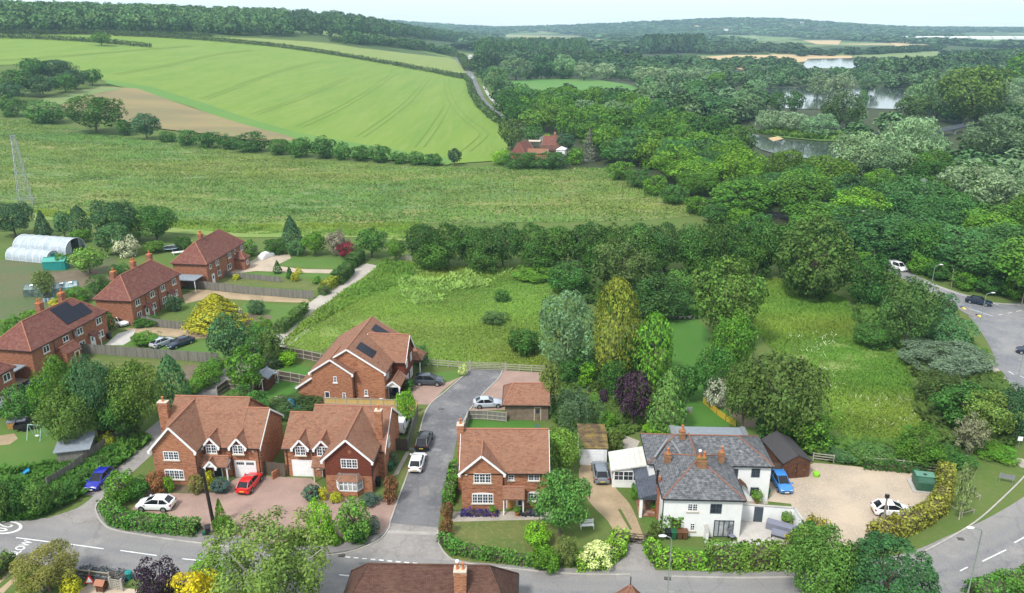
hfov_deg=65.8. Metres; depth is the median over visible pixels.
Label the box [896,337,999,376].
willow tree
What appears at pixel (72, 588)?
shrub
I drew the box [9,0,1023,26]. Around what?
sky
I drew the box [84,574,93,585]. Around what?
warning sign
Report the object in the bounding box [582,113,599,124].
broadleaf tree
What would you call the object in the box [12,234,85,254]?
polytunnel
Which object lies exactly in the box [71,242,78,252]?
door
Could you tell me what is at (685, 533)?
wheelie bin
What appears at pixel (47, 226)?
conifer tree
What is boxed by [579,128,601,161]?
fir tree
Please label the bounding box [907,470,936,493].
oil tank
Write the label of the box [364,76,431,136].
wheel track
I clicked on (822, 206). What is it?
broadleaf tree
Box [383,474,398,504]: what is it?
shrub
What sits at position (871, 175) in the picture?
broadleaf tree
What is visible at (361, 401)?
panel fence
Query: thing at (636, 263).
birch tree
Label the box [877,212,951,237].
broadleaf tree
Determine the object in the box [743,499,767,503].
yard path
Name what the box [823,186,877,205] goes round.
broadleaf tree
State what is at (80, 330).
window
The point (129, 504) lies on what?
front lawn
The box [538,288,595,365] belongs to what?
willow tree
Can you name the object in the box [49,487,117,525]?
lane mouth
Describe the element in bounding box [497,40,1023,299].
wood floor
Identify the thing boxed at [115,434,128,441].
shrub
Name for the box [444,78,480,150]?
wheel track
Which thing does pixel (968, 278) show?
shrub
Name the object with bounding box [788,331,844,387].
meadow flowers
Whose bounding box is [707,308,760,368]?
broadleaf tree
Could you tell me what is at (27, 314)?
shrub
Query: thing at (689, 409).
fence
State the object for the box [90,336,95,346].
door
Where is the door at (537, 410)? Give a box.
[534,407,540,420]
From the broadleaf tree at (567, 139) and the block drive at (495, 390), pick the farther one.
the broadleaf tree at (567, 139)
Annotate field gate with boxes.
[400,255,411,260]
[470,361,505,370]
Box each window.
[2,371,12,383]
[42,344,50,354]
[62,335,69,343]
[76,326,83,336]
[96,316,102,325]
[98,330,104,338]
[135,298,140,306]
[150,290,154,298]
[160,284,165,292]
[163,451,180,461]
[164,469,185,480]
[205,444,217,454]
[232,445,244,455]
[294,446,306,456]
[316,446,325,455]
[324,391,329,397]
[333,376,337,383]
[336,479,362,491]
[340,459,357,468]
[471,493,493,504]
[473,473,491,484]
[507,475,514,481]
[517,500,522,505]
[527,475,539,481]
[527,492,538,502]
[614,471,634,480]
[686,503,698,512]
[688,523,695,531]
[710,504,721,513]
[750,487,758,495]
[751,469,759,476]
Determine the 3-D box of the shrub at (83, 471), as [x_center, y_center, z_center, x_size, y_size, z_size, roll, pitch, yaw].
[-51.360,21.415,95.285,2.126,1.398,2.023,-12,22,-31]
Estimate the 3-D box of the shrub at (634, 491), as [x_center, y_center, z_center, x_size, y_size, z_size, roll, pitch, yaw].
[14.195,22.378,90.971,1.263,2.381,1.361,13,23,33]
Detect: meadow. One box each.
[287,261,564,367]
[749,277,924,437]
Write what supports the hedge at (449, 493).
on the ground at (990, 485)
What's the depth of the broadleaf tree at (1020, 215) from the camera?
189.48 m
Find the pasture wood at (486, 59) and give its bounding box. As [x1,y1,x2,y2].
[469,48,645,70]
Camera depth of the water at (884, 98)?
589.32 m
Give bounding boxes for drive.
[125,327,214,338]
[131,476,395,541]
[183,289,309,302]
[232,254,331,272]
[409,377,459,404]
[471,370,540,409]
[579,465,643,541]
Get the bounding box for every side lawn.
[393,406,426,496]
[433,371,464,381]
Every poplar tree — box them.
[592,276,641,375]
[631,310,674,385]
[856,89,868,108]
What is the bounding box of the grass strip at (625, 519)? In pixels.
[618,509,631,529]
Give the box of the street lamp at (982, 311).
[977,292,994,337]
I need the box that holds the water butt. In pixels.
[813,471,819,477]
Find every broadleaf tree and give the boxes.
[0,69,34,91]
[0,82,24,100]
[0,200,34,236]
[8,538,79,592]
[13,58,51,77]
[22,74,59,96]
[25,353,88,431]
[30,269,55,296]
[30,386,108,443]
[31,59,79,76]
[51,73,79,92]
[53,210,72,236]
[53,253,69,262]
[60,69,84,89]
[61,352,116,427]
[66,247,108,273]
[81,69,103,85]
[81,381,148,433]
[87,199,137,236]
[89,32,111,45]
[92,223,132,254]
[100,358,165,431]
[126,205,178,240]
[205,312,246,357]
[224,344,265,393]
[237,325,284,357]
[257,327,282,358]
[301,231,326,254]
[353,226,387,257]
[384,238,406,259]
[394,387,416,420]
[399,222,443,264]
[412,237,453,269]
[426,222,468,266]
[455,223,492,263]
[464,235,505,272]
[474,67,487,79]
[481,221,524,266]
[492,89,521,118]
[498,118,525,150]
[502,98,531,122]
[503,100,530,123]
[509,83,530,96]
[509,96,530,102]
[509,222,553,267]
[512,86,529,97]
[514,88,540,101]
[518,109,548,127]
[520,238,563,270]
[523,125,543,139]
[528,52,553,78]
[528,468,592,535]
[530,94,544,107]
[531,97,556,124]
[534,89,551,98]
[537,225,578,263]
[540,94,567,109]
[541,102,566,130]
[549,426,584,469]
[550,94,576,114]
[554,86,582,99]
[554,104,587,138]
[556,133,575,150]
[557,92,582,100]
[562,221,606,268]
[569,99,596,108]
[574,121,605,137]
[577,104,607,120]
[577,239,615,274]
[579,87,606,105]
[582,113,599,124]
[582,123,624,158]
[584,112,609,127]
[591,222,634,264]
[597,106,636,131]
[599,125,626,146]
[599,137,647,163]
[600,91,623,106]
[613,369,654,423]
[615,90,646,111]
[616,333,647,372]
[619,222,661,272]
[620,108,640,128]
[621,126,653,155]
[627,239,671,273]
[629,97,653,123]
[631,119,671,138]
[631,138,674,168]
[632,129,679,162]
[636,113,660,129]
[640,283,673,309]
[642,113,662,128]
[645,97,667,115]
[646,221,689,270]
[649,143,706,180]
[655,138,692,171]
[656,106,699,128]
[658,112,688,133]
[665,123,703,138]
[665,124,694,138]
[666,159,723,183]
[668,136,697,149]
[672,222,713,269]
[673,363,699,397]
[675,170,719,194]
[679,137,722,158]
[683,237,721,276]
[684,80,706,90]
[684,131,719,145]
[687,112,730,139]
[689,151,737,173]
[690,254,769,346]
[693,344,740,393]
[694,215,741,269]
[706,95,735,114]
[706,140,755,159]
[707,71,726,85]
[707,134,741,156]
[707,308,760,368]
[708,179,776,217]
[712,148,768,182]
[716,124,757,155]
[719,174,776,200]
[720,217,764,272]
[724,356,769,426]
[725,159,771,178]
[735,233,775,279]
[737,349,832,438]
[745,220,783,273]
[755,171,788,202]
[763,148,810,176]
[764,219,808,272]
[766,174,831,221]
[768,168,835,206]
[770,92,788,113]
[773,214,855,299]
[774,240,818,279]
[779,518,873,592]
[781,164,815,177]
[781,201,858,231]
[783,158,815,166]
[785,90,806,111]
[787,519,823,576]
[806,154,859,185]
[814,204,892,247]
[819,92,866,126]
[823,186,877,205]
[824,542,865,592]
[828,172,878,201]
[829,186,892,225]
[838,530,941,592]
[843,249,901,307]
[850,218,928,261]
[859,156,897,178]
[862,168,897,192]
[872,170,918,213]
[877,174,951,211]
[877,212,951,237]
[878,276,945,340]
[879,188,939,219]
[894,94,935,116]
[894,146,954,170]
[895,154,942,178]
[896,218,943,267]
[902,159,952,181]
[904,195,970,232]
[913,220,994,268]
[918,176,959,191]
[923,188,985,225]
[926,178,1002,222]
[935,65,1015,122]
[951,161,1003,203]
[951,236,1023,281]
[957,182,993,202]
[961,203,1023,238]
[961,222,1023,261]
[962,212,1021,239]
[963,389,1023,433]
[989,235,1023,289]
[994,382,1023,437]
[1001,52,1023,78]
[1007,193,1023,218]
[1009,205,1023,234]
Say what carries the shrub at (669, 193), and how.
on the ground at (990, 485)
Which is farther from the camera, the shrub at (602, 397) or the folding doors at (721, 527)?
the shrub at (602, 397)
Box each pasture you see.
[508,78,637,91]
[728,35,760,39]
[852,51,939,57]
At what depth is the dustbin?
77.98 m
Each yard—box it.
[15,378,29,384]
[79,583,136,592]
[768,463,928,548]
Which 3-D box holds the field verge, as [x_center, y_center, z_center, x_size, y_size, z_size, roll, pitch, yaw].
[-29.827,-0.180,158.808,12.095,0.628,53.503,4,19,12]
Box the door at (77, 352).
[74,349,79,362]
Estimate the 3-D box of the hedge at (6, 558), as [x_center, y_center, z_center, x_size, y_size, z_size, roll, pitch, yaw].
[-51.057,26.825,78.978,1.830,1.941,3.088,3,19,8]
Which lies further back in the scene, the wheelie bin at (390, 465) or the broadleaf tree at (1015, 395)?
the broadleaf tree at (1015, 395)
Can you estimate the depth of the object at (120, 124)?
366.86 m
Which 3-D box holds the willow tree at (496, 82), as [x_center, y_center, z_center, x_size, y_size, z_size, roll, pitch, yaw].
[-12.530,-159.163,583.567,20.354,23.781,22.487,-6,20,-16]
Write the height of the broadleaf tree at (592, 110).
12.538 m
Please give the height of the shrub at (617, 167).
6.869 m
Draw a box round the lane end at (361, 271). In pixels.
[257,264,376,346]
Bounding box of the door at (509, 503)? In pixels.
[506,500,516,507]
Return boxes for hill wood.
[407,17,1023,32]
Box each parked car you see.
[17,378,45,392]
[84,466,114,490]
[115,317,128,326]
[135,494,175,512]
[148,336,173,348]
[166,335,194,349]
[235,472,262,493]
[408,452,426,471]
[414,372,443,386]
[414,430,433,450]
[473,396,501,408]
[591,461,609,483]
[770,468,792,492]
[870,498,909,516]
[965,295,992,306]
[1015,345,1023,354]
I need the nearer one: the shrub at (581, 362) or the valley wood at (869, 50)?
the shrub at (581, 362)
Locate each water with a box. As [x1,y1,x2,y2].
[747,132,838,157]
[766,87,912,108]
[803,58,859,67]
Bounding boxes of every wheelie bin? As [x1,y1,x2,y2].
[106,332,111,338]
[204,524,210,534]
[375,476,380,485]
[388,461,392,470]
[665,528,671,538]
[671,528,676,538]
[676,528,682,538]
[682,528,688,538]
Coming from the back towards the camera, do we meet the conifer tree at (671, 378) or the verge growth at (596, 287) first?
the verge growth at (596, 287)
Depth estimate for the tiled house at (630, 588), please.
67.75 m
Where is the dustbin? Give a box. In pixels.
[124,570,131,580]
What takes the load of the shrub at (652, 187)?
on the ground at (990, 485)
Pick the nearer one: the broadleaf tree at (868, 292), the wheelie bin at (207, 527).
the wheelie bin at (207, 527)
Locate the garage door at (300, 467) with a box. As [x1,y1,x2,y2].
[292,459,312,476]
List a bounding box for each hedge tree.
[0,94,27,116]
[20,99,63,123]
[56,94,128,132]
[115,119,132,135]
[129,113,161,138]
[157,131,176,141]
[176,128,198,145]
[193,131,221,147]
[217,133,237,149]
[229,131,271,151]
[268,138,289,154]
[287,137,311,157]
[310,135,335,158]
[333,141,352,159]
[348,145,370,160]
[367,144,391,162]
[390,151,408,163]
[407,151,424,164]
[423,152,442,165]
[447,148,461,165]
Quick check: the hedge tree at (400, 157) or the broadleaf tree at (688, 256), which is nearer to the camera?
the broadleaf tree at (688, 256)
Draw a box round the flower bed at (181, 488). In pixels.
[155,481,231,492]
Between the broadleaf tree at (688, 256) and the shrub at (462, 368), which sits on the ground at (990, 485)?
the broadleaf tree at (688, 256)
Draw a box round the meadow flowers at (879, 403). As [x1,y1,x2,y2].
[837,394,915,429]
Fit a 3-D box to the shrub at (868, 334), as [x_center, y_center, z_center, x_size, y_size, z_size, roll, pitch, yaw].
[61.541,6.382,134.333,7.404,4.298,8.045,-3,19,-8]
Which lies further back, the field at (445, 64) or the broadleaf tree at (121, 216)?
the field at (445, 64)
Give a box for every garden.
[20,585,52,592]
[75,356,210,383]
[113,337,221,357]
[217,277,319,290]
[237,303,296,326]
[242,272,330,278]
[282,257,344,268]
[644,517,708,562]
[661,320,731,426]
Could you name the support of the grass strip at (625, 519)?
on the dirt drive at (607, 501)
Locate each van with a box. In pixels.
[398,414,410,433]
[888,259,907,271]
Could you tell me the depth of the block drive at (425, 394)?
118.16 m
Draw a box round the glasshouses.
[906,36,1023,38]
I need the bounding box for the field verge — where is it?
[283,257,422,344]
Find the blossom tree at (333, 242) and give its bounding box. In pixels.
[324,228,350,254]
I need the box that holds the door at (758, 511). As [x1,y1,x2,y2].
[753,507,763,521]
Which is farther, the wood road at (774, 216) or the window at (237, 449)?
the wood road at (774, 216)
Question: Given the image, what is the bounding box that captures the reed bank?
[770,134,842,140]
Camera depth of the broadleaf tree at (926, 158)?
256.11 m
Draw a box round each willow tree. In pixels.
[482,65,508,94]
[499,54,533,79]
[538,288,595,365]
[552,54,576,78]
[573,62,595,79]
[592,62,615,79]
[600,100,628,111]
[627,94,667,115]
[631,66,669,82]
[636,81,671,98]
[666,67,686,79]
[685,66,708,79]
[705,68,720,76]
[732,88,762,115]
[747,77,767,95]
[754,110,780,130]
[776,111,808,129]
[798,113,840,135]
[806,71,829,96]
[823,71,858,101]
[826,130,896,183]
[848,106,868,122]
[857,73,881,92]
[863,144,922,179]
[877,116,949,156]
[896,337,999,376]
[904,83,939,113]
[919,69,960,118]
[934,159,1023,213]
[962,112,1023,155]
[966,84,1023,116]
[989,76,1023,97]
[997,167,1023,203]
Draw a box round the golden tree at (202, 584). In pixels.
[165,568,219,592]
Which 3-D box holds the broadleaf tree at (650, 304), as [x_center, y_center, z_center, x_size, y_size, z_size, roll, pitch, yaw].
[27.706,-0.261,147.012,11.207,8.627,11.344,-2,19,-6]
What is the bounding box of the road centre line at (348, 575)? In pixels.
[16,537,1023,575]
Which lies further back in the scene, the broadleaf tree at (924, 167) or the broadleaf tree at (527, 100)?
the broadleaf tree at (527, 100)
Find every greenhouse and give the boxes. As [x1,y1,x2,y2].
[23,284,47,296]
[51,280,79,295]
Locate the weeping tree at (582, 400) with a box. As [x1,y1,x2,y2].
[549,385,605,434]
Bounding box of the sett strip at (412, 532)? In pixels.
[387,530,436,534]
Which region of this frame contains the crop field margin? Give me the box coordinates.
[105,80,457,164]
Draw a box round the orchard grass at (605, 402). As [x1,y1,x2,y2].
[551,373,650,437]
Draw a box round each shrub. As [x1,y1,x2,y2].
[0,314,19,335]
[0,383,40,420]
[0,476,28,515]
[0,482,17,521]
[18,309,36,320]
[18,572,31,592]
[19,475,54,515]
[42,481,67,506]
[48,298,58,305]
[53,286,92,301]
[59,572,82,592]
[62,477,84,491]
[67,229,91,240]
[76,468,94,478]
[84,273,109,293]
[90,454,105,463]
[98,430,114,444]
[102,468,140,502]
[103,444,116,452]
[105,311,115,329]
[107,262,129,275]
[110,233,140,257]
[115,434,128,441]
[121,225,143,240]
[125,474,149,500]
[130,329,161,345]
[131,315,158,326]
[142,240,164,252]
[144,469,168,493]
[161,476,174,492]
[163,296,183,311]
[173,236,191,250]
[184,378,202,394]
[188,472,203,494]
[188,552,225,589]
[190,362,223,388]
[202,470,212,490]
[204,356,224,378]
[209,476,231,493]
[211,515,233,535]
[223,383,270,406]
[232,274,238,279]
[244,239,257,255]
[245,299,264,314]
[249,316,272,332]
[263,238,286,255]
[269,392,323,419]
[278,348,297,366]
[285,240,305,255]
[290,273,298,281]
[300,483,319,501]
[304,496,334,545]
[311,275,320,283]
[318,486,327,500]
[320,524,337,545]
[329,491,342,502]
[330,534,341,546]
[332,495,370,541]
[335,241,357,256]
[345,521,371,545]
[357,491,382,506]
[366,515,380,533]
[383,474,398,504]
[389,450,399,465]
[401,378,414,390]
[413,344,429,366]
[439,515,453,533]
[440,501,453,518]
[458,364,467,375]
[481,310,509,323]
[490,148,509,164]
[493,289,509,301]
[500,152,543,168]
[506,328,542,356]
[511,264,557,282]
[523,520,552,549]
[529,546,559,574]
[537,151,570,168]
[546,261,595,296]
[556,534,578,566]
[557,359,579,382]
[566,348,598,376]
[567,147,584,164]
[577,378,588,387]
[578,361,597,382]
[578,539,612,569]
[587,392,599,403]
[594,291,634,312]
[596,410,618,426]
[597,359,627,390]
[599,389,608,402]
[604,379,618,395]
[606,161,634,179]
[608,429,623,450]
[625,167,652,187]
[629,482,638,499]
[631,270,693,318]
[641,174,668,194]
[642,421,670,433]
[646,520,660,541]
[659,184,689,203]
[666,267,691,297]
[684,195,708,215]
[701,202,728,222]
[703,376,728,408]
[712,201,740,217]
[726,207,750,224]
[749,212,773,230]
[755,411,789,437]
[777,395,843,450]
[816,240,844,258]
[825,446,857,463]
[846,251,876,269]
[847,440,906,464]
[852,321,899,350]
[853,262,887,287]
[882,243,906,258]
[894,421,947,467]
[904,253,935,274]
[913,369,971,409]
[923,313,980,346]
[923,442,978,467]
[924,260,957,279]
[926,292,960,316]
[927,380,999,428]
[949,269,982,291]
[972,440,1022,464]
[975,274,1008,295]
[979,360,991,371]
[1002,281,1023,299]
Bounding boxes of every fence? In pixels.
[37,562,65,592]
[45,426,128,483]
[75,569,109,581]
[81,344,218,362]
[138,315,182,329]
[186,280,313,298]
[216,378,252,395]
[225,271,281,281]
[263,461,285,476]
[274,370,305,382]
[278,347,322,361]
[324,396,417,411]
[395,438,407,451]
[407,405,417,448]
[415,359,469,368]
[464,409,469,427]
[469,410,506,421]
[506,363,543,371]
[665,315,694,318]
[685,407,691,425]
[702,396,736,425]
[771,462,780,468]
[812,452,834,462]
[866,456,936,470]
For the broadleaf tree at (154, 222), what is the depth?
196.49 m
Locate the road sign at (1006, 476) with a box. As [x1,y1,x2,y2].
[999,473,1015,484]
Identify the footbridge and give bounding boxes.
[937,123,970,135]
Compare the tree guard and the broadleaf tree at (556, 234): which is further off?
the broadleaf tree at (556, 234)
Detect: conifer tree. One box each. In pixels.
[33,209,53,235]
[67,205,92,235]
[151,353,191,410]
[180,293,252,334]
[214,498,227,523]
[272,260,281,273]
[280,215,302,246]
[286,267,292,278]
[294,267,301,273]
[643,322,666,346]
[645,368,688,433]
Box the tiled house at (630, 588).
[615,577,639,592]
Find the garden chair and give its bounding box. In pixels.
[728,528,735,540]
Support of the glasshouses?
on the ground at (990, 485)
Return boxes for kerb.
[95,498,390,555]
[389,369,469,521]
[437,530,630,574]
[463,370,502,421]
[672,575,793,578]
[921,278,1019,304]
[925,476,1023,550]
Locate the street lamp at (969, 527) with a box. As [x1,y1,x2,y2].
[966,526,982,592]
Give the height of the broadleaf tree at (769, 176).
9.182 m
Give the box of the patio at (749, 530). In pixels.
[714,520,788,545]
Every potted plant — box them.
[489,505,495,515]
[513,505,520,515]
[650,502,655,511]
[751,489,764,503]
[781,511,793,523]
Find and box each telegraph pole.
[200,468,214,528]
[882,493,889,523]
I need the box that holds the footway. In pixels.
[992,364,1009,383]
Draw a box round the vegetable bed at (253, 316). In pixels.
[244,313,271,326]
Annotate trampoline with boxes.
[162,245,179,251]
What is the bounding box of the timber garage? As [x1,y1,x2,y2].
[502,382,549,420]
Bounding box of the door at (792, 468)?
[787,464,797,477]
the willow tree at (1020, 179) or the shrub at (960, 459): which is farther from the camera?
the willow tree at (1020, 179)
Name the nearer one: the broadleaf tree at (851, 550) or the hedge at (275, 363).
the broadleaf tree at (851, 550)
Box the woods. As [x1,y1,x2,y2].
[388,17,1023,53]
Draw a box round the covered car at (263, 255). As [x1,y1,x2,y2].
[257,251,274,259]
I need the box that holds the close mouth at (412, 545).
[354,523,467,561]
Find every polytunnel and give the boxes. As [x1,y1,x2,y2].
[5,247,57,262]
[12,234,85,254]
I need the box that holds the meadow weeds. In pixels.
[395,265,512,305]
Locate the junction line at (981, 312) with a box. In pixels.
[924,281,1023,377]
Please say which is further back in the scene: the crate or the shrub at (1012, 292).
the shrub at (1012, 292)
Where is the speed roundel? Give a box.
[0,521,21,533]
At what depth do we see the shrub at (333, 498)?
90.62 m
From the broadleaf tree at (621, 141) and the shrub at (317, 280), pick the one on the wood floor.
the broadleaf tree at (621, 141)
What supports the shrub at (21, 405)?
on the garden lawn at (24, 448)
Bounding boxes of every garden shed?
[41,256,69,270]
[53,431,95,461]
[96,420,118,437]
[254,366,274,390]
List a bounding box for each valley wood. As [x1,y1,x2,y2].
[523,83,746,122]
[588,41,638,50]
[590,54,798,67]
[695,41,805,53]
[794,43,946,55]
[853,56,909,65]
[874,47,1023,75]
[937,47,1013,55]
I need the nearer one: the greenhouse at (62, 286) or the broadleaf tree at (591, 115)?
the greenhouse at (62, 286)
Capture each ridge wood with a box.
[0,0,290,35]
[276,7,470,40]
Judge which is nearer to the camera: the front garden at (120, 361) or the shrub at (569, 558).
the shrub at (569, 558)
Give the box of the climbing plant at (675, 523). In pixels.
[659,513,683,534]
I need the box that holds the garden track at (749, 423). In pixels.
[720,398,757,426]
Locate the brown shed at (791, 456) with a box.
[761,430,812,477]
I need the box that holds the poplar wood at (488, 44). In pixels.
[473,36,589,54]
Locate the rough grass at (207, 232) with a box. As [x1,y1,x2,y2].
[0,208,413,240]
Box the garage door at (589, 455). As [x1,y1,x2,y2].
[583,450,603,464]
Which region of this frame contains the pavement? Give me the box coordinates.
[97,508,388,554]
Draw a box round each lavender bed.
[74,563,128,584]
[390,387,400,395]
[459,506,498,517]
[519,508,543,516]
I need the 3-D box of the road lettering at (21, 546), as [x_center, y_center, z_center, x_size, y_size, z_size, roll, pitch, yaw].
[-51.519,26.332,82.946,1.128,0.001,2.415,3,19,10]
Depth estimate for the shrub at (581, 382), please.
119.13 m
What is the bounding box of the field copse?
[341,30,456,55]
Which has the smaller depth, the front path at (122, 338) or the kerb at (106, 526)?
the kerb at (106, 526)
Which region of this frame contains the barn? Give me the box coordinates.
[511,139,532,159]
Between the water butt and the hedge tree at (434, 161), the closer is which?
the water butt
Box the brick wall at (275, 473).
[271,469,278,479]
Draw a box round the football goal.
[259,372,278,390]
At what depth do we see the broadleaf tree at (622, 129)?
335.67 m
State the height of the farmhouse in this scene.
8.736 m
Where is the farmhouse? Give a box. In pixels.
[540,131,566,155]
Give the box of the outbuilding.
[527,148,548,158]
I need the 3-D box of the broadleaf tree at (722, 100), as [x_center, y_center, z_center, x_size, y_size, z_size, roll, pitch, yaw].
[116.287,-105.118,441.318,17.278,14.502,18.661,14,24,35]
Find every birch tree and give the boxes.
[201,505,332,592]
[539,359,561,408]
[591,234,655,295]
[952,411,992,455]
[954,461,977,519]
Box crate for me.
[6,417,27,428]
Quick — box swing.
[27,424,46,440]
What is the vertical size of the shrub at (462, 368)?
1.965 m
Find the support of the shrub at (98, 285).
on the allotment
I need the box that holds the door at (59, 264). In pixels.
[56,262,62,269]
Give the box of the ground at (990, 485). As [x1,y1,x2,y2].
[0,23,1023,592]
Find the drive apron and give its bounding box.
[610,538,654,569]
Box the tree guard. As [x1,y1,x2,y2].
[952,500,974,517]
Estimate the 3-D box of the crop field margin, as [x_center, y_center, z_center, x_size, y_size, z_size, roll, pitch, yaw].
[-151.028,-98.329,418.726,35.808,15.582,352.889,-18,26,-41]
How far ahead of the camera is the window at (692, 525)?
84.44 m
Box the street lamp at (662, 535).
[659,534,671,592]
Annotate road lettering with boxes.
[0,524,12,530]
[11,540,31,554]
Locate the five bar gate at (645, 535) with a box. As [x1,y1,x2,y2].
[622,530,646,543]
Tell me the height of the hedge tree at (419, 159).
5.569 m
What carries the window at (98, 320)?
in the semi detached house at (64, 328)
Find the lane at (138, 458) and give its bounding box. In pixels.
[83,346,268,495]
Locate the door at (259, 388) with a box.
[258,379,264,390]
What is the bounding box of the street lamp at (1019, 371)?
[1015,354,1023,387]
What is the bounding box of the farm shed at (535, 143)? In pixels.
[529,140,540,146]
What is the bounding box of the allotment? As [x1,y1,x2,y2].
[0,256,116,319]
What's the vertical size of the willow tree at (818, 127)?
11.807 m
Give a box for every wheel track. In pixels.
[4,46,188,60]
[115,50,247,73]
[118,51,245,74]
[201,61,315,98]
[206,61,321,99]
[251,77,344,113]
[259,77,351,113]
[294,72,392,126]
[303,72,397,126]
[355,76,427,136]
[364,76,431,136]
[414,104,445,146]
[423,105,450,146]
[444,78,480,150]
[448,79,488,150]
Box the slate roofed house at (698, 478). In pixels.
[608,425,774,536]
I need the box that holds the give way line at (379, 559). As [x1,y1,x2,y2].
[346,556,413,562]
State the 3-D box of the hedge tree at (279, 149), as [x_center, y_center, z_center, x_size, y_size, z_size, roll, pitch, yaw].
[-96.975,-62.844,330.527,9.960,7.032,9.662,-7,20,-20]
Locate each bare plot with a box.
[46,268,109,286]
[183,364,196,382]
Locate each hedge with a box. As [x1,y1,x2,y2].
[0,28,212,36]
[0,33,151,46]
[0,548,17,578]
[96,495,203,537]
[112,31,462,78]
[252,356,290,371]
[273,300,310,333]
[317,285,331,295]
[319,271,339,290]
[328,35,471,70]
[329,260,354,284]
[343,248,365,268]
[436,530,560,571]
[441,458,458,505]
[462,73,508,125]
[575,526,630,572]
[641,537,707,571]
[703,537,793,574]
[784,512,830,543]
[862,457,927,473]
[864,458,957,542]
[960,563,1023,592]
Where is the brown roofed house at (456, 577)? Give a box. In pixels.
[344,559,518,592]
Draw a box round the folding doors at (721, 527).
[713,520,733,536]
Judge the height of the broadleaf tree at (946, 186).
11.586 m
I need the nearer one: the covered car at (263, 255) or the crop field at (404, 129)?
the covered car at (263, 255)
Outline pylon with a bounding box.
[10,134,35,205]
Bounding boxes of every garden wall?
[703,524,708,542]
[741,503,804,525]
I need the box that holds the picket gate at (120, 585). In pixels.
[108,576,123,590]
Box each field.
[0,35,509,163]
[0,118,705,227]
[33,87,294,140]
[218,37,465,73]
[702,55,851,69]
[804,40,841,44]
[890,42,907,45]
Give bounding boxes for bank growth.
[0,422,151,521]
[764,409,936,468]
[851,279,988,360]
[903,352,1023,448]
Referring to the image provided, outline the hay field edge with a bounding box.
[27,86,118,109]
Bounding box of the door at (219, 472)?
[213,468,222,476]
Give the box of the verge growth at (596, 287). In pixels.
[554,269,703,319]
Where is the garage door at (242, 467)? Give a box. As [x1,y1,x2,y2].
[234,460,256,476]
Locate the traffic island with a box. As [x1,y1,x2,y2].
[958,306,980,317]
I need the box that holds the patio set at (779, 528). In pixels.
[765,518,797,537]
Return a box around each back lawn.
[258,379,298,397]
[273,362,311,374]
[467,419,534,427]
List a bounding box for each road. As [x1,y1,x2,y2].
[0,497,1023,592]
[391,369,501,526]
[449,46,570,151]
[765,214,794,222]
[876,260,1023,389]
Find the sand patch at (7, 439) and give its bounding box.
[0,433,17,444]
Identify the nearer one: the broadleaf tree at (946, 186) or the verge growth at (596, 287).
the verge growth at (596, 287)
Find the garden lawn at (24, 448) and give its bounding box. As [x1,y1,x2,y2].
[0,419,65,474]
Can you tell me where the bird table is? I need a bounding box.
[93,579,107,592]
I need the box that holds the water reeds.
[756,126,845,139]
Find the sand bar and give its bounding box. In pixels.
[769,136,782,140]
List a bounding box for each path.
[0,564,19,582]
[0,577,14,592]
[106,328,135,344]
[393,451,408,475]
[452,511,551,521]
[483,86,498,105]
[620,436,639,448]
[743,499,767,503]
[1016,458,1023,467]
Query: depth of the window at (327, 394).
114.00 m
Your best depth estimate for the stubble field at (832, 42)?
2358.11 m
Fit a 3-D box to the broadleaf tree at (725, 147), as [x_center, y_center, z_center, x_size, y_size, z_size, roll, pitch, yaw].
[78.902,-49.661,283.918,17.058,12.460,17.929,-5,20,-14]
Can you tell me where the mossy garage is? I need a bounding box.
[577,424,607,464]
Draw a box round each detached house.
[0,289,108,378]
[0,361,18,407]
[92,251,181,325]
[147,395,283,484]
[170,229,250,291]
[281,404,400,496]
[295,316,426,402]
[456,418,549,514]
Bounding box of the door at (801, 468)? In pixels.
[796,463,806,477]
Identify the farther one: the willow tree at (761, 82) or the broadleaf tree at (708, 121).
the willow tree at (761, 82)
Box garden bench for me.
[580,519,593,529]
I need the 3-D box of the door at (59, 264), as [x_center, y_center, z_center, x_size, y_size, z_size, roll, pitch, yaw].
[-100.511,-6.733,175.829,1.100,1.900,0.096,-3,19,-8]
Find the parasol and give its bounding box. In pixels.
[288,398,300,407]
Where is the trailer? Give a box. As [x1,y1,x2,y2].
[13,419,37,431]
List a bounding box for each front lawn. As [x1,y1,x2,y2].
[109,483,147,509]
[446,520,575,565]
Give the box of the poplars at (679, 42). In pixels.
[638,33,706,53]
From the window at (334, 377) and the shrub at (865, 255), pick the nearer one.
the window at (334, 377)
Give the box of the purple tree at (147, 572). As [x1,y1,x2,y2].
[131,555,184,592]
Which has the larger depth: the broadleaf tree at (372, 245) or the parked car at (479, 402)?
the broadleaf tree at (372, 245)
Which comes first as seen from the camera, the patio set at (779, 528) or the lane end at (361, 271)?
the patio set at (779, 528)
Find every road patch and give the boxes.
[359,560,387,565]
[409,447,440,450]
[419,486,429,496]

